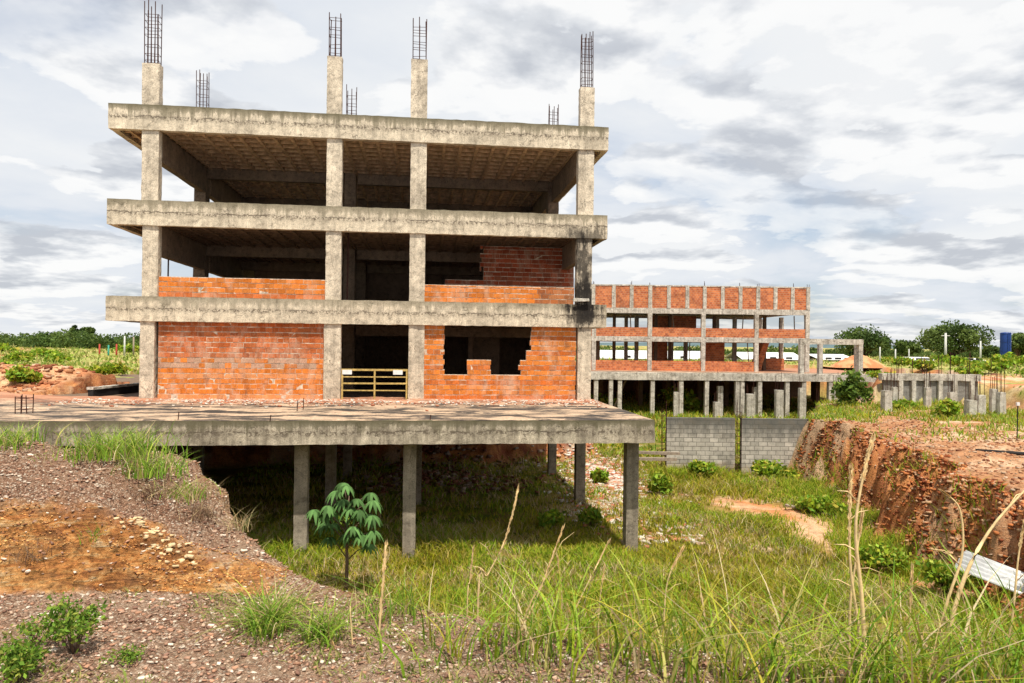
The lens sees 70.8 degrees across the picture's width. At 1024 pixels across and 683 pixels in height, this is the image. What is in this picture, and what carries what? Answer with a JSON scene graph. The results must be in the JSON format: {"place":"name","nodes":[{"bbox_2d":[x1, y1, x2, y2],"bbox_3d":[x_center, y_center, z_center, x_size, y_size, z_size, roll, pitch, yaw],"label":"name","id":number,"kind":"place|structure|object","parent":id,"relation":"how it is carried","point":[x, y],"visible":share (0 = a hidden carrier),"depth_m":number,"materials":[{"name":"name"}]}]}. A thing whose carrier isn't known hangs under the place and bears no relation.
{"place":"outdoors","nodes":[
{"label":"outdoors","id":0,"kind":"place"},
{"bbox_2d":[16,337,999,348],"bbox_3d":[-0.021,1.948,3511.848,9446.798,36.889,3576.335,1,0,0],"label":"hills","id":1,"kind":"structure","parent":0,"point":[788,345],"depth_m":3871.20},
{"bbox_2d":[0,343,1023,682],"bbox_3d":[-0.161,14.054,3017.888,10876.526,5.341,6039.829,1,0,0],"label":"ground","id":2,"kind":"structure","parent":0,"point":[224,463],"depth_m":5.61,"materials":[{"name":"soil"}]},
{"bbox_2d":[4,350,37,361],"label":"field bush","id":3,"kind":"object","parent":2,"relation":"on","point":[22,356],"visible":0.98,"depth_m":65.75,"materials":[{"name":"green plant"}]},
{"bbox_2d":[5,362,42,384],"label":"field bush","id":4,"kind":"object","parent":2,"relation":"on","point":[17,373],"visible":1,"depth_m":27.39,"materials":[{"name":"green plant"}]},
{"bbox_2d":[0,634,53,682],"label":"shrub","id":5,"kind":"object","parent":2,"relation":"on","point":[18,658],"visible":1,"depth_m":3.53,"materials":[{"name":"green plant"}]},
{"bbox_2d":[6,536,62,567],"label":"dead scrub","id":6,"kind":"object","parent":2,"relation":"on","point":[27,557],"visible":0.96,"depth_m":4.91,"materials":[{"name":"brown plant"}]},
{"bbox_2d":[10,616,60,646],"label":"shrub","id":7,"kind":"object","parent":2,"relation":"on","point":[23,627],"visible":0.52,"depth_m":3.97,"materials":[{"name":"green plant"}]},
{"bbox_2d":[0,417,72,453],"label":"grass clump","id":8,"kind":"object","parent":2,"relation":"on","point":[9,439],"visible":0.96,"depth_m":6.14,"materials":[{"name":"green plant"}]},
{"bbox_2d":[30,347,62,356],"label":"field bush","id":9,"kind":"object","parent":2,"relation":"on","point":[39,351],"visible":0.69,"depth_m":84.83,"materials":[{"name":"green plant"}]},
{"bbox_2d":[43,352,73,362],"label":"field bush","id":10,"kind":"object","parent":2,"relation":"on","point":[53,356],"visible":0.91,"depth_m":65.57,"materials":[{"name":"green plant"}]},
{"bbox_2d":[0,362,129,393],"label":"soil clods","id":11,"kind":"object","parent":2,"relation":"on","point":[32,386],"visible":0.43,"depth_m":28.16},
{"bbox_2d":[16,587,114,653],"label":"shrub","id":12,"kind":"object","parent":2,"relation":"on","point":[70,626],"visible":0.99,"depth_m":3.87,"materials":[{"name":"green plant"}]},
{"bbox_2d":[0,328,139,348],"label":"distant wood","id":13,"kind":"object","parent":2,"relation":"on","point":[74,338],"visible":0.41,"depth_m":173.06,"materials":[{"name":"green plant"}]},
{"bbox_2d":[84,361,132,374],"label":"field bush","id":14,"kind":"object","parent":2,"relation":"on","point":[116,368],"visible":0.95,"depth_m":41.76,"materials":[{"name":"green plant"}]},
{"bbox_2d":[34,421,190,466],"bbox_3d":[-3.296,0.825,6.108,1.192,0.309,1.177,1,0,0],"label":"grass clump","id":15,"kind":"object","parent":2,"relation":"on","point":[111,448],"visible":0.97,"depth_m":6.04,"materials":[{"name":"green plant"}]},
{"bbox_2d":[87,383,138,395],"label":"kerb wall","id":16,"kind":"structure","parent":2,"relation":"on","point":[109,390],"depth_m":27.19,"materials":[{"name":"concrete"}]},
{"bbox_2d":[94,640,151,669],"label":"weed","id":17,"kind":"object","parent":2,"relation":"on","point":[128,654],"visible":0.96,"depth_m":3.79,"materials":[{"name":"green plant"}]},
{"bbox_2d":[111,342,139,353],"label":"field bush","id":18,"kind":"object","parent":2,"relation":"on","point":[128,348],"visible":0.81,"depth_m":108.39,"materials":[{"name":"green plant"}]},
{"bbox_2d":[85,443,198,481],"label":"grass clump","id":19,"kind":"object","parent":2,"relation":"on","point":[141,472],"visible":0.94,"depth_m":5.91,"materials":[{"name":"green plant"}]},
{"bbox_2d":[0,498,293,595],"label":"orange clods","id":20,"kind":"object","parent":2,"relation":"on","point":[160,566],"visible":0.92,"depth_m":5.10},
{"bbox_2d":[116,478,183,501],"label":"dead scrub","id":21,"kind":"object","parent":2,"relation":"on","point":[145,492],"visible":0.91,"depth_m":5.71,"materials":[{"name":"brown plant"}]},
{"bbox_2d":[114,516,196,567],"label":"chalky stones","id":22,"kind":"object","parent":2,"relation":"on","point":[141,522],"visible":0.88,"depth_m":5.28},
{"bbox_2d":[153,475,229,504],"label":"grass clump","id":23,"kind":"object","parent":2,"relation":"on","point":[188,495],"visible":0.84,"depth_m":5.88,"materials":[{"name":"green plant"}]},
{"bbox_2d":[160,497,226,522],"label":"dead scrub","id":24,"kind":"object","parent":2,"relation":"on","point":[201,512],"visible":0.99,"depth_m":5.65,"materials":[{"name":"brown plant"}]},
{"bbox_2d":[204,505,258,531],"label":"grass clump","id":25,"kind":"object","parent":2,"relation":"on","point":[242,523],"visible":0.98,"depth_m":5.73,"materials":[{"name":"beige plant"}]},
{"bbox_2d":[184,569,359,646],"bbox_3d":[-1.407,1.556,4.185,1.059,0.327,1.330,1,0,0],"label":"grass clump","id":26,"kind":"object","parent":2,"relation":"on","point":[269,616],"visible":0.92,"depth_m":4.23,"materials":[{"name":"green plant"}]},
{"bbox_2d":[255,584,396,653],"bbox_3d":[-1.073,1.584,4.109,0.916,0.259,1.052,1,0,0],"label":"grass clump","id":27,"kind":"object","parent":2,"relation":"on","point":[321,626],"visible":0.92,"depth_m":4.09,"materials":[{"name":"green plant"}]},
{"bbox_2d":[0,0,654,557],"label":"unfinished building","id":28,"kind":"structure","parent":2,"relation":"on","point":[438,258],"depth_m":26.36,"materials":[{"name":"concrete"}]},
{"bbox_2d":[25,398,606,410],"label":"brick crumbs","id":29,"kind":"object","parent":28,"relation":"on","point":[231,402],"visible":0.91,"depth_m":24.73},
{"bbox_2d":[341,369,407,399],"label":"site gate","id":30,"kind":"structure","parent":28,"relation":"on","point":[395,371],"depth_m":26.03,"materials":[{"name":"yellow paint"}]},
{"bbox_2d":[303,483,383,591],"bbox_3d":[-3.919,4.795,17.159,1.872,2.892,1.384,1,0,0],"label":"young tree","id":31,"kind":"object","parent":2,"relation":"on","point":[327,513],"visible":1,"depth_m":16.92,"materials":[{"name":"green plant"}]},
{"bbox_2d":[319,561,447,624],"bbox_3d":[-0.714,1.555,4.484,0.894,0.366,0.826,0,0,40],"label":"grass clump","id":32,"kind":"object","parent":2,"relation":"on","point":[403,607],"visible":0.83,"depth_m":4.49,"materials":[{"name":"green plant"}]},
{"bbox_2d":[378,541,392,632],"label":"dry stem","id":33,"kind":"object","parent":2,"relation":"on","point":[382,585],"visible":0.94,"depth_m":4.19,"materials":[{"name":"plant"}]},
{"bbox_2d":[263,443,567,496],"bbox_3d":[-4.301,4.143,32.904,15.687,4.033,11.114,1,0,0],"label":"brick rubble","id":34,"kind":"object","parent":2,"relation":"on","point":[439,483],"visible":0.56,"depth_m":31.74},
{"bbox_2d":[343,595,530,677],"bbox_3d":[-0.383,1.539,3.967,0.955,0.357,0.933,1,0,15],"label":"grass clump","id":35,"kind":"object","parent":2,"relation":"on","point":[448,634],"visible":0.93,"depth_m":3.88,"materials":[{"name":"green plant"}]},
{"bbox_2d":[0,587,882,682],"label":"creeping weeds","id":36,"kind":"object","parent":2,"relation":"on","point":[369,660],"visible":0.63,"depth_m":3.86,"materials":[{"name":"green plant"}]},
{"bbox_2d":[0,437,943,682],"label":"loose gravel","id":37,"kind":"structure","parent":2,"relation":"on","point":[85,650],"depth_m":4.16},
{"bbox_2d":[473,484,518,617],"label":"dry stem","id":38,"kind":"object","parent":2,"relation":"on","point":[507,532],"visible":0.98,"depth_m":5.19,"materials":[{"name":"plant"}]},
{"bbox_2d":[372,546,692,682],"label":"grass clump","id":39,"kind":"object","parent":2,"relation":"on","point":[518,634],"visible":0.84,"depth_m":3.87,"materials":[{"name":"green plant"}]},
{"bbox_2d":[521,524,573,630],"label":"dry stem","id":40,"kind":"object","parent":2,"relation":"on","point":[552,557],"visible":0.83,"depth_m":4.59,"materials":[{"name":"plant"}]},
{"bbox_2d":[536,506,566,529],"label":"weed bush","id":41,"kind":"object","parent":2,"relation":"on","point":[551,517],"visible":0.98,"depth_m":23.28,"materials":[{"name":"green plant"}]},
{"bbox_2d":[446,536,710,677],"bbox_3d":[0.332,1.447,3.941,1.551,0.598,1.468,1,0,0],"label":"grass clump","id":42,"kind":"object","parent":2,"relation":"on","point":[573,633],"visible":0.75,"depth_m":4.06,"materials":[{"name":"green plant"}]},
{"bbox_2d":[576,505,602,525],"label":"weed bush","id":43,"kind":"object","parent":2,"relation":"on","point":[592,515],"visible":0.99,"depth_m":23.84,"materials":[{"name":"green plant"}]},
{"bbox_2d":[590,467,609,482],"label":"weed bush","id":44,"kind":"object","parent":2,"relation":"on","point":[597,475],"visible":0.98,"depth_m":30.80,"materials":[{"name":"green plant"}]},
{"bbox_2d":[219,444,1023,674],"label":"pit grass","id":45,"kind":"structure","parent":2,"relation":"on","point":[278,544],"depth_m":20.14,"materials":[{"name":"green plant"}]},
{"bbox_2d":[522,443,720,547],"bbox_3d":[3.752,4.310,32.934,8.052,3.998,22.835,1,0,0],"label":"brick rubble","id":46,"kind":"object","parent":2,"relation":"on","point":[615,480],"visible":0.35,"depth_m":29.25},
{"bbox_2d":[600,350,699,360],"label":"shed","id":47,"kind":"structure","parent":2,"relation":"on","point":[607,354],"depth_m":114.25,"materials":[{"name":"paint"}]},
{"bbox_2d":[463,543,842,682],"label":"grass clump","id":48,"kind":"object","parent":2,"relation":"on","point":[665,657],"visible":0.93,"depth_m":3.79,"materials":[{"name":"green plant"}]},
{"bbox_2d":[646,469,673,494],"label":"weed bush","id":49,"kind":"object","parent":2,"relation":"on","point":[661,483],"visible":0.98,"depth_m":28.79,"materials":[{"name":"green plant"}]},
{"bbox_2d":[641,545,684,648],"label":"dry stem","id":50,"kind":"object","parent":2,"relation":"on","point":[678,556],"visible":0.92,"depth_m":4.29,"materials":[{"name":"plant"}]},
{"bbox_2d":[661,401,666,464],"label":"corner bars","id":51,"kind":"object","parent":2,"relation":"on","point":[662,437],"visible":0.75,"depth_m":34.42,"materials":[{"name":"metal"}]},
{"bbox_2d":[673,382,678,415],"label":"pillar stub","id":52,"kind":"object","parent":2,"relation":"on","point":[675,403],"visible":0.81,"depth_m":59.80,"materials":[{"name":"concrete"}]},
{"bbox_2d":[330,584,1023,676],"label":"slope grass","id":53,"kind":"structure","parent":2,"relation":"on","point":[821,650],"depth_m":13.53,"materials":[{"name":"green plant"}]},
{"bbox_2d":[658,385,703,409],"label":"weed bush","id":54,"kind":"object","parent":2,"relation":"on","point":[689,402],"visible":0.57,"depth_m":65.72,"materials":[{"name":"green plant"}]},
{"bbox_2d":[665,417,734,471],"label":"block wall","id":55,"kind":"structure","parent":2,"relation":"on","point":[705,439],"depth_m":34.28,"materials":[{"name":"concrete"}]},
{"bbox_2d":[686,459,718,475],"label":"weed bush","id":56,"kind":"object","parent":2,"relation":"on","point":[696,466],"visible":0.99,"depth_m":32.63,"materials":[{"name":"green plant"}]},
{"bbox_2d":[591,391,814,457],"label":"ground grass","id":57,"kind":"structure","parent":2,"relation":"on","point":[631,403],"depth_m":62.99,"materials":[{"name":"green plant"}]},
{"bbox_2d":[713,389,721,416],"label":"pillar stub","id":58,"kind":"object","parent":2,"relation":"on","point":[717,408],"visible":0.74,"depth_m":59.20,"materials":[{"name":"concrete"}]},
{"bbox_2d":[575,281,875,416],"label":"unfinished block","id":59,"kind":"structure","parent":2,"relation":"on","point":[669,322],"depth_m":73.38,"materials":[{"name":"brick"}]},
{"bbox_2d":[735,402,741,469],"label":"corner bars","id":60,"kind":"object","parent":2,"relation":"on","point":[737,430],"visible":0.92,"depth_m":34.27,"materials":[{"name":"metal"}]},
{"bbox_2d":[745,383,754,417],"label":"pillar stub","id":61,"kind":"object","parent":2,"relation":"on","point":[749,406],"visible":0.87,"depth_m":59.20,"materials":[{"name":"concrete"}]},
{"bbox_2d":[566,526,938,682],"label":"grass clump","id":62,"kind":"object","parent":2,"relation":"on","point":[734,650],"visible":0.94,"depth_m":3.65,"materials":[{"name":"green plant"}]},
{"bbox_2d":[724,352,797,360],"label":"shed","id":63,"kind":"structure","parent":2,"relation":"on","point":[742,356],"depth_m":114.69,"materials":[{"name":"paint"}]},
{"bbox_2d":[740,418,808,473],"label":"block wall","id":64,"kind":"structure","parent":2,"relation":"on","point":[771,439],"depth_m":34.28,"materials":[{"name":"concrete"}]},
{"bbox_2d":[750,459,799,477],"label":"weed bush","id":65,"kind":"object","parent":2,"relation":"on","point":[766,467],"visible":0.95,"depth_m":32.67,"materials":[{"name":"green plant"}]},
{"bbox_2d":[774,372,783,417],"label":"pillar stub","id":66,"kind":"object","parent":2,"relation":"on","point":[778,402],"visible":0.86,"depth_m":59.70,"materials":[{"name":"concrete"}]},
{"bbox_2d":[797,376,805,418],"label":"pillar stub","id":67,"kind":"object","parent":2,"relation":"on","point":[802,402],"visible":0.86,"depth_m":59.74,"materials":[{"name":"concrete"}]},
{"bbox_2d":[600,344,1016,357],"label":"distant wood","id":68,"kind":"object","parent":2,"relation":"on","point":[890,352],"visible":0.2,"depth_m":182.98,"materials":[{"name":"green plant"}]},
{"bbox_2d":[611,548,1013,682],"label":"grass clump","id":69,"kind":"object","parent":2,"relation":"on","point":[808,677],"visible":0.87,"depth_m":3.62,"materials":[{"name":"green plant"}]},
{"bbox_2d":[789,493,852,512],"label":"weed bush","id":70,"kind":"object","parent":2,"relation":"on","point":[812,501],"visible":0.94,"depth_m":25.21,"materials":[{"name":"green plant"}]},
{"bbox_2d":[809,354,848,361],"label":"shed","id":71,"kind":"structure","parent":2,"relation":"on","point":[834,357],"depth_m":114.78,"materials":[{"name":"paint"}]},
{"bbox_2d":[646,416,1023,673],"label":"bank weeds","id":72,"kind":"object","parent":2,"relation":"on","point":[863,540],"visible":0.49,"depth_m":22.21,"materials":[{"name":"green plant"}]},
{"bbox_2d":[682,549,1018,682],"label":"grass clump","id":73,"kind":"object","parent":2,"relation":"on","point":[884,676],"visible":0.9,"depth_m":3.49,"materials":[{"name":"green plant"}]},
{"bbox_2d":[824,506,880,663],"bbox_3d":[1.893,1.451,4.000,0.292,1.089,0.041,1,0,21],"label":"dry stem","id":74,"kind":"object","parent":2,"relation":"on","point":[854,569],"visible":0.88,"depth_m":3.99,"materials":[{"name":"plant"}]},
{"bbox_2d":[830,365,874,403],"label":"leafy bush","id":75,"kind":"object","parent":2,"relation":"on","point":[851,388],"visible":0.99,"depth_m":41.95,"materials":[{"name":"green plant"}]},
{"bbox_2d":[823,355,885,367],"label":"earth heap","id":76,"kind":"object","parent":2,"relation":"on","point":[848,362],"visible":0.61,"depth_m":90.21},
{"bbox_2d":[834,433,875,680],"bbox_3d":[1.680,1.120,3.604,0.240,1.338,0.111,1,0,-18],"label":"dry stem","id":77,"kind":"object","parent":2,"relation":"on","point":[862,478],"visible":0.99,"depth_m":3.59,"materials":[{"name":"plant"}]},
{"bbox_2d":[847,464,867,660],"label":"dry stem","id":78,"kind":"object","parent":2,"relation":"on","point":[850,488],"visible":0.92,"depth_m":3.89,"materials":[{"name":"plant"}]},
{"bbox_2d":[833,324,893,355],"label":"broad tree","id":79,"kind":"object","parent":2,"relation":"on","point":[874,341],"visible":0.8,"depth_m":148.31,"materials":[{"name":"green plant"}]},
{"bbox_2d":[732,537,1023,682],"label":"grass clump","id":80,"kind":"object","parent":2,"relation":"on","point":[969,671],"visible":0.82,"depth_m":3.53,"materials":[{"name":"green plant"}]},
{"bbox_2d":[853,541,915,573],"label":"weed bush","id":81,"kind":"object","parent":2,"relation":"on","point":[880,554],"visible":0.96,"depth_m":18.84,"materials":[{"name":"green plant"}]},
{"bbox_2d":[880,368,891,411],"bbox_3d":[20.020,2.736,38.490,0.427,2.691,0.423,1,0,-5],"label":"pillar stub","id":82,"kind":"object","parent":2,"relation":"on","point":[886,401],"visible":0.82,"depth_m":38.31,"materials":[{"name":"concrete"}]},
{"bbox_2d":[892,398,918,409],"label":"weed bush","id":83,"kind":"object","parent":2,"relation":"on","point":[903,402],"visible":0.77,"depth_m":39.72,"materials":[{"name":"green plant"}]},
{"bbox_2d":[791,419,1023,626],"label":"bank clods","id":84,"kind":"object","parent":2,"relation":"on","point":[940,477],"visible":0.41,"depth_m":20.62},
{"bbox_2d":[893,339,922,356],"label":"broad tree","id":85,"kind":"object","parent":2,"relation":"on","point":[900,346],"visible":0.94,"depth_m":163.89,"materials":[{"name":"green plant"}]},
{"bbox_2d":[796,417,1023,618],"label":"bank stones","id":86,"kind":"object","parent":2,"relation":"on","point":[1013,482],"visible":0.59,"depth_m":25.39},
{"bbox_2d":[806,398,1023,442],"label":"bank top grass","id":87,"kind":"structure","parent":2,"relation":"on","point":[841,412],"depth_m":34.90,"materials":[{"name":"green plant"}]},
{"bbox_2d":[809,533,1023,682],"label":"grass clump","id":88,"kind":"object","parent":2,"relation":"on","point":[1015,670],"visible":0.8,"depth_m":3.63,"materials":[{"name":"green plant"}]},
{"bbox_2d":[907,561,940,672],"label":"dry stem","id":89,"kind":"object","parent":2,"relation":"on","point":[911,580],"visible":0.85,"depth_m":4.09,"materials":[{"name":"plant"}]},
{"bbox_2d":[923,362,931,407],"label":"pillar stub","id":90,"kind":"object","parent":2,"relation":"on","point":[927,400],"visible":0.85,"depth_m":40.86,"materials":[{"name":"concrete"}]},
{"bbox_2d":[878,351,981,401],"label":"retaining wall","id":91,"kind":"structure","parent":2,"relation":"on","point":[910,385],"depth_m":45.31,"materials":[{"name":"grey concrete"}]},
{"bbox_2d":[931,398,960,417],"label":"weed bush","id":92,"kind":"object","parent":2,"relation":"on","point":[949,406],"visible":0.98,"depth_m":35.77,"materials":[{"name":"green plant"}]},
{"bbox_2d":[914,554,980,594],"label":"weed bush","id":93,"kind":"object","parent":2,"relation":"on","point":[940,569],"visible":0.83,"depth_m":16.84,"materials":[{"name":"green plant"}]},
{"bbox_2d":[931,489,963,673],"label":"dry stem","id":94,"kind":"object","parent":2,"relation":"on","point":[956,573],"visible":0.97,"depth_m":3.79,"materials":[{"name":"plant"}]},
{"bbox_2d":[915,319,995,355],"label":"broad tree","id":95,"kind":"object","parent":2,"relation":"on","point":[965,336],"visible":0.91,"depth_m":152.99,"materials":[{"name":"green plant"}]},
{"bbox_2d":[945,355,968,365],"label":"field bush","id":96,"kind":"object","parent":2,"relation":"on","point":[957,361],"visible":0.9,"depth_m":94.61,"materials":[{"name":"green plant"}]},
{"bbox_2d":[951,365,983,374],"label":"field bush","id":97,"kind":"object","parent":2,"relation":"on","point":[974,370],"visible":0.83,"depth_m":59.83,"materials":[{"name":"green plant"}]},
{"bbox_2d":[963,374,976,414],"bbox_3d":[23.558,2.923,36.991,0.436,2.533,0.434,1,0,-5],"label":"pillar stub","id":98,"kind":"object","parent":2,"relation":"on","point":[970,405],"visible":0.7,"depth_m":36.84,"materials":[{"name":"concrete"}]},
{"bbox_2d":[974,373,985,414],"bbox_3d":[24.368,2.886,37.491,0.417,2.516,0.412,1,0,-2],"label":"pillar stub","id":99,"kind":"object","parent":2,"relation":"on","point":[981,403],"visible":0.68,"depth_m":37.30,"materials":[{"name":"concrete"}]},
{"bbox_2d":[940,490,1023,671],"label":"dry stem","id":100,"kind":"object","parent":2,"relation":"on","point":[971,561],"visible":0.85,"depth_m":3.69,"materials":[{"name":"plant"}]},
{"bbox_2d":[955,550,1023,594],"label":"corrugated sheet","id":101,"kind":"object","parent":2,"relation":"on","point":[986,570],"visible":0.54,"depth_m":15.87,"materials":[{"name":"metal"}]},
{"bbox_2d":[982,345,999,357],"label":"broad tree","id":102,"kind":"object","parent":2,"relation":"on","point":[992,349],"visible":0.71,"depth_m":169.27,"materials":[{"name":"green plant"}]},
{"bbox_2d":[989,361,996,412],"bbox_3d":[25.407,2.577,37.992,0.315,3.080,0.315,1,0,4],"label":"pillar stub","id":103,"kind":"object","parent":2,"relation":"on","point":[992,399],"visible":0.79,"depth_m":37.89,"materials":[{"name":"concrete"}]},
{"bbox_2d":[996,368,1005,414],"bbox_3d":[25.124,2.636,36.992,0.330,3.015,0.331,1,0,-2],"label":"pillar stub","id":104,"kind":"object","parent":2,"relation":"on","point":[1001,401],"visible":0.86,"depth_m":36.87,"materials":[{"name":"concrete"}]},
{"bbox_2d":[1000,332,1011,355],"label":"water tank","id":105,"kind":"object","parent":2,"relation":"on","point":[1005,342],"visible":0.73,"depth_m":139.30,"materials":[{"name":"blue paint"}]},
{"bbox_2d":[1002,520,1023,672],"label":"dry stem","id":106,"kind":"object","parent":2,"relation":"on","point":[1017,564],"visible":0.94,"depth_m":3.89,"materials":[{"name":"plant"}]},
{"bbox_2d":[1011,332,1023,356],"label":"broad tree","id":107,"kind":"object","parent":2,"relation":"on","point":[1017,343],"visible":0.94,"depth_m":148.97,"materials":[{"name":"green plant"}]},
{"bbox_2d":[0,345,1023,394],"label":"field grass","id":108,"kind":"structure","parent":0,"point":[76,350],"depth_m":88.59,"materials":[{"name":"green plant"}]},
{"bbox_2d":[0,0,1023,346],"label":"sky","id":109,"kind":"structure","parent":0,"point":[867,156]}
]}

